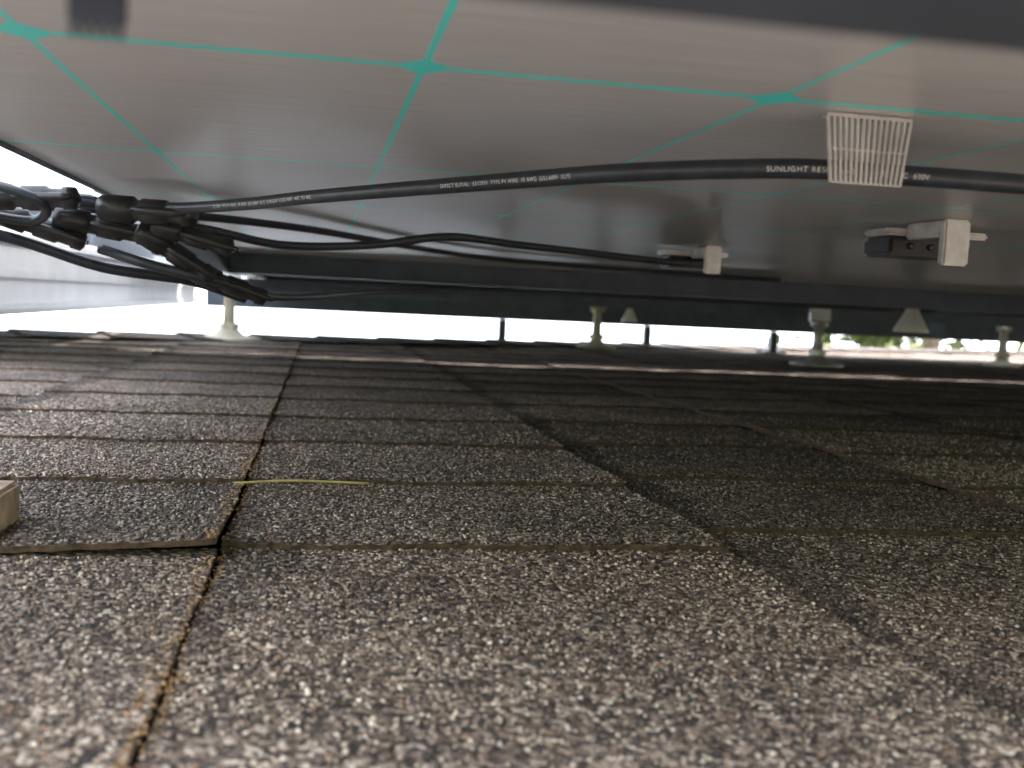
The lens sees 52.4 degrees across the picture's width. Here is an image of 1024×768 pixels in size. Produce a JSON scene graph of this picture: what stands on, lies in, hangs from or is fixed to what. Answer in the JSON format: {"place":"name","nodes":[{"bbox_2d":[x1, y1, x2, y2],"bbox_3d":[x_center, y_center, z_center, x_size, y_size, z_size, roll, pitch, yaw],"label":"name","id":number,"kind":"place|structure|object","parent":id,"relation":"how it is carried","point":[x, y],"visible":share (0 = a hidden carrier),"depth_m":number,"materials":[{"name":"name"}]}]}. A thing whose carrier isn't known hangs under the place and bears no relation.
{"place":"outdoors","nodes":[
{"label":"outdoors","id":0,"kind":"place"},
{"bbox_2d":[0,226,196,314],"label":"mounting rail","id":1,"kind":"object","parent":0,"point":[32,281],"visible":0.62,"depth_m":0.82,"materials":[{"name":"metal"}]},
{"bbox_2d":[0,147,1023,350],"label":"sky","id":2,"kind":"structure","parent":0,"point":[197,317],"materials":[{"name":"white"}]},
{"bbox_2d":[766,333,1023,350],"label":"tree line","id":3,"kind":"object","parent":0,"point":[877,341],"visible":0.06,"depth_m":30.62,"materials":[{"name":"green plant"}]},
{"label":"back roof slope","id":4,"kind":"object","parent":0,"visible":0},
{"bbox_2d":[0,335,1023,767],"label":"shingle tabs","id":5,"kind":"object","parent":4,"relation":"attached to","point":[864,387],"visible":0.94,"depth_m":0.40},
{"bbox_2d":[0,480,19,531],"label":"wood block","id":6,"kind":"object","parent":5,"relation":"on","point":[9,500],"depth_m":0.37,"materials":[{"name":"beige wood"}]},
{"bbox_2d":[203,272,263,341],"bbox_3d":[-0.509,-0.142,1.871,0.124,0.126,0.124,2,4,-11],"label":"roof mount foot","id":7,"kind":"object","parent":5,"relation":"on","point":[228,327],"visible":0.69,"depth_m":1.86},
{"bbox_2d":[233,480,368,484],"bbox_3d":[-0.097,0.046,0.482,0.062,0.002,0.006,2,3,-11],"label":"straw stick","id":8,"kind":"object","parent":5,"relation":"on","point":[313,481],"visible":1,"depth_m":0.48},
{"bbox_2d":[498,319,508,339],"bbox_3d":[-0.025,-0.128,2.485,0.060,0.053,0.050,2,4,-11],"label":"rail standoff","id":9,"kind":"object","parent":5,"relation":"on","point":[502,323],"visible":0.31,"depth_m":2.47,"materials":[{"name":"metal"}]},
{"bbox_2d":[0,0,1023,313],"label":"solar panel","id":10,"kind":"object","parent":5,"relation":"on","point":[190,100],"visible":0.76,"depth_m":0.32,"materials":[{"name":"grey plastic"}]},
{"bbox_2d":[0,181,51,225],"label":"cable loop","id":11,"kind":"object","parent":10,"relation":"attached to","point":[43,215],"visible":1,"depth_m":0.53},
{"bbox_2d":[0,183,81,209],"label":"cable connector","id":12,"kind":"object","parent":10,"relation":"attached to","point":[66,198],"visible":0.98,"depth_m":0.53,"materials":[{"name":"black plastic"}]},
{"bbox_2d":[0,207,88,250],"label":"cable connector","id":13,"kind":"object","parent":10,"relation":"attached to","point":[47,231],"visible":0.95,"depth_m":0.56,"materials":[{"name":"black plastic"}]},
{"bbox_2d":[52,208,138,244],"bbox_3d":[-0.222,-0.086,0.564,0.052,0.018,0.016,3,-14,-16],"label":"cable connector","id":14,"kind":"object","parent":10,"relation":"attached to","point":[82,222],"visible":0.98,"depth_m":0.56,"materials":[{"name":"black plastic"}]},
{"bbox_2d":[67,0,127,40],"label":"strap clip","id":15,"kind":"object","parent":10,"relation":"attached to","point":[108,15],"visible":1,"depth_m":0.11,"materials":[{"name":"grey plastic"}]},
{"bbox_2d":[95,194,198,226],"bbox_3d":[-0.192,-0.091,0.548,0.055,0.020,0.017,-2,-13,6],"label":"cable connector","id":16,"kind":"object","parent":10,"relation":"attached to","point":[120,209],"visible":0.97,"depth_m":0.54,"materials":[{"name":"black plastic"}]},
{"bbox_2d":[132,223,216,284],"bbox_3d":[-0.185,-0.072,0.572,0.047,0.030,0.015,8,-16,-32],"label":"cable connector","id":17,"kind":"object","parent":10,"relation":"attached to","point":[178,255],"visible":1,"depth_m":0.57,"materials":[{"name":"black plastic"}]},
{"bbox_2d":[149,223,239,256],"bbox_3d":[-0.172,-0.080,0.563,0.047,0.021,0.014,2,-14,-10],"label":"cable connector","id":18,"kind":"object","parent":10,"relation":"attached to","point":[200,238],"visible":0.95,"depth_m":0.56,"materials":[{"name":"black plastic"}]},
{"bbox_2d":[191,269,272,305],"bbox_3d":[-0.161,-0.057,0.599,0.047,0.018,0.015,8,-16,-33],"label":"cable connector","id":19,"kind":"object","parent":10,"relation":"attached to","point":[242,289],"visible":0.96,"depth_m":0.60,"materials":[{"name":"black plastic"}]},
{"bbox_2d":[131,223,703,266],"bbox_3d":[-0.024,-0.094,0.730,0.437,0.021,0.269,2,5,-11],"label":"solar cable","id":20,"kind":"object","parent":10,"relation":"attached to","point":[322,246],"visible":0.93,"depth_m":0.65,"materials":[{"name":"black rubber"}]},
{"bbox_2d":[0,206,902,312],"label":"solar cable","id":21,"kind":"object","parent":10,"relation":"attached to","point":[157,271],"visible":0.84,"depth_m":0.80,"materials":[{"name":"black rubber"}]},
{"bbox_2d":[79,158,1023,213],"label":"solar cable","id":22,"kind":"object","parent":10,"relation":"attached to","point":[913,176],"visible":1,"depth_m":0.32,"materials":[{"name":"black rubber"}]},
{"bbox_2d":[657,246,728,273],"bbox_3d":[0.160,-0.105,0.890,0.057,0.023,0.073,2,4,-11],"label":"panel clamp","id":23,"kind":"object","parent":10,"relation":"attached to","point":[711,256],"visible":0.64,"depth_m":0.88,"materials":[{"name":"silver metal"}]},
{"bbox_2d":[822,112,912,187],"bbox_3d":[0.097,-0.064,0.286,0.025,0.019,0.007,2,4,-11],"label":"ribbed wire clip","id":24,"kind":"object","parent":10,"relation":"attached to","point":[863,119],"visible":1,"depth_m":0.28,"materials":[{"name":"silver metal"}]},
{"bbox_2d":[864,219,987,266],"bbox_3d":[0.241,-0.077,0.586,0.063,0.024,0.073,2,4,-11],"label":"panel clamp","id":25,"kind":"object","parent":10,"relation":"attached to","point":[944,242],"visible":1,"depth_m":0.58,"materials":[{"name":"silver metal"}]},
{"bbox_2d":[0,389,1023,767],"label":"granules","id":26,"kind":"object","parent":5,"relation":"on","point":[448,503],"visible":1,"depth_m":0.34,"materials":[{"name":"grey stone"}]},
{"bbox_2d":[0,328,1023,353],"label":"hip cap shingles","id":27,"kind":"object","parent":5,"relation":"on","point":[14,332],"visible":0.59,"depth_m":2.14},
{"bbox_2d":[127,351,946,767],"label":"roof deck","id":28,"kind":"structure","parent":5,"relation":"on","point":[217,547],"depth_m":0.41,"materials":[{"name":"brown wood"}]},
{"bbox_2d":[206,291,1023,342],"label":"mounting rail","id":29,"kind":"object","parent":28,"relation":"on","point":[493,310],"visible":0.52,"depth_m":2.51,"materials":[{"name":"metal"}]},
{"bbox_2d":[230,273,1023,317],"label":"solar panel","id":30,"kind":"object","parent":29,"relation":"attached to","point":[506,288],"visible":0.06,"depth_m":2.48,"materials":[{"name":"black metal"}]},
{"bbox_2d":[621,309,636,321],"bbox_3d":[0.271,-0.170,2.383,0.037,0.056,0.037,2,4,-11],"label":"plastic cone cap","id":31,"kind":"object","parent":30,"relation":"attached to","point":[629,315],"visible":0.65,"depth_m":2.37,"materials":[{"name":"plastic"}]},
{"bbox_2d":[893,308,928,332],"bbox_3d":[0.693,-0.115,1.802,0.059,0.050,0.059,2,4,-11],"label":"plastic cone cap","id":32,"kind":"object","parent":30,"relation":"attached to","point":[911,320],"visible":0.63,"depth_m":1.79,"materials":[{"name":"plastic"}]},
{"bbox_2d":[239,278,1023,327],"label":"mounting rail","id":33,"kind":"object","parent":28,"relation":"attached to","point":[627,303],"depth_m":1.99,"materials":[{"name":"black metal"}]},
{"bbox_2d":[1,193,168,262],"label":"solar panel","id":34,"kind":"object","parent":33,"relation":"attached to","point":[130,247],"visible":0.1,"depth_m":1.25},
{"bbox_2d":[576,307,615,348],"bbox_3d":[0.193,-0.142,2.347,0.090,0.122,0.090,2,4,-11],"label":"roof mount foot","id":35,"kind":"object","parent":5,"relation":"on","point":[596,336],"visible":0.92,"depth_m":2.34},
{"bbox_2d":[636,326,659,347],"bbox_3d":[0.329,-0.116,2.551,0.060,0.053,0.050,2,4,-11],"label":"rail standoff","id":36,"kind":"object","parent":5,"relation":"on","point":[646,339],"visible":0.68,"depth_m":2.54,"materials":[{"name":"silver metal"}]},
{"bbox_2d":[756,332,785,353],"bbox_3d":[0.653,-0.105,2.612,0.060,0.053,0.050,2,4,-11],"label":"rail standoff","id":37,"kind":"object","parent":5,"relation":"on","point":[772,345],"visible":1,"depth_m":2.60,"materials":[{"name":"silver metal"}]},
{"bbox_2d":[789,308,843,367],"bbox_3d":[0.584,-0.092,1.982,0.100,0.114,0.100,2,4,-11],"label":"roof mount foot","id":38,"kind":"object","parent":5,"relation":"on","point":[819,319],"visible":0.95,"depth_m":1.97},
{"bbox_2d":[983,326,1019,366],"bbox_3d":[1.153,-0.103,2.440,0.080,0.121,0.080,2,4,-11],"label":"roof mount foot","id":39,"kind":"object","parent":5,"relation":"on","point":[1002,355],"visible":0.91,"depth_m":2.43}
]}

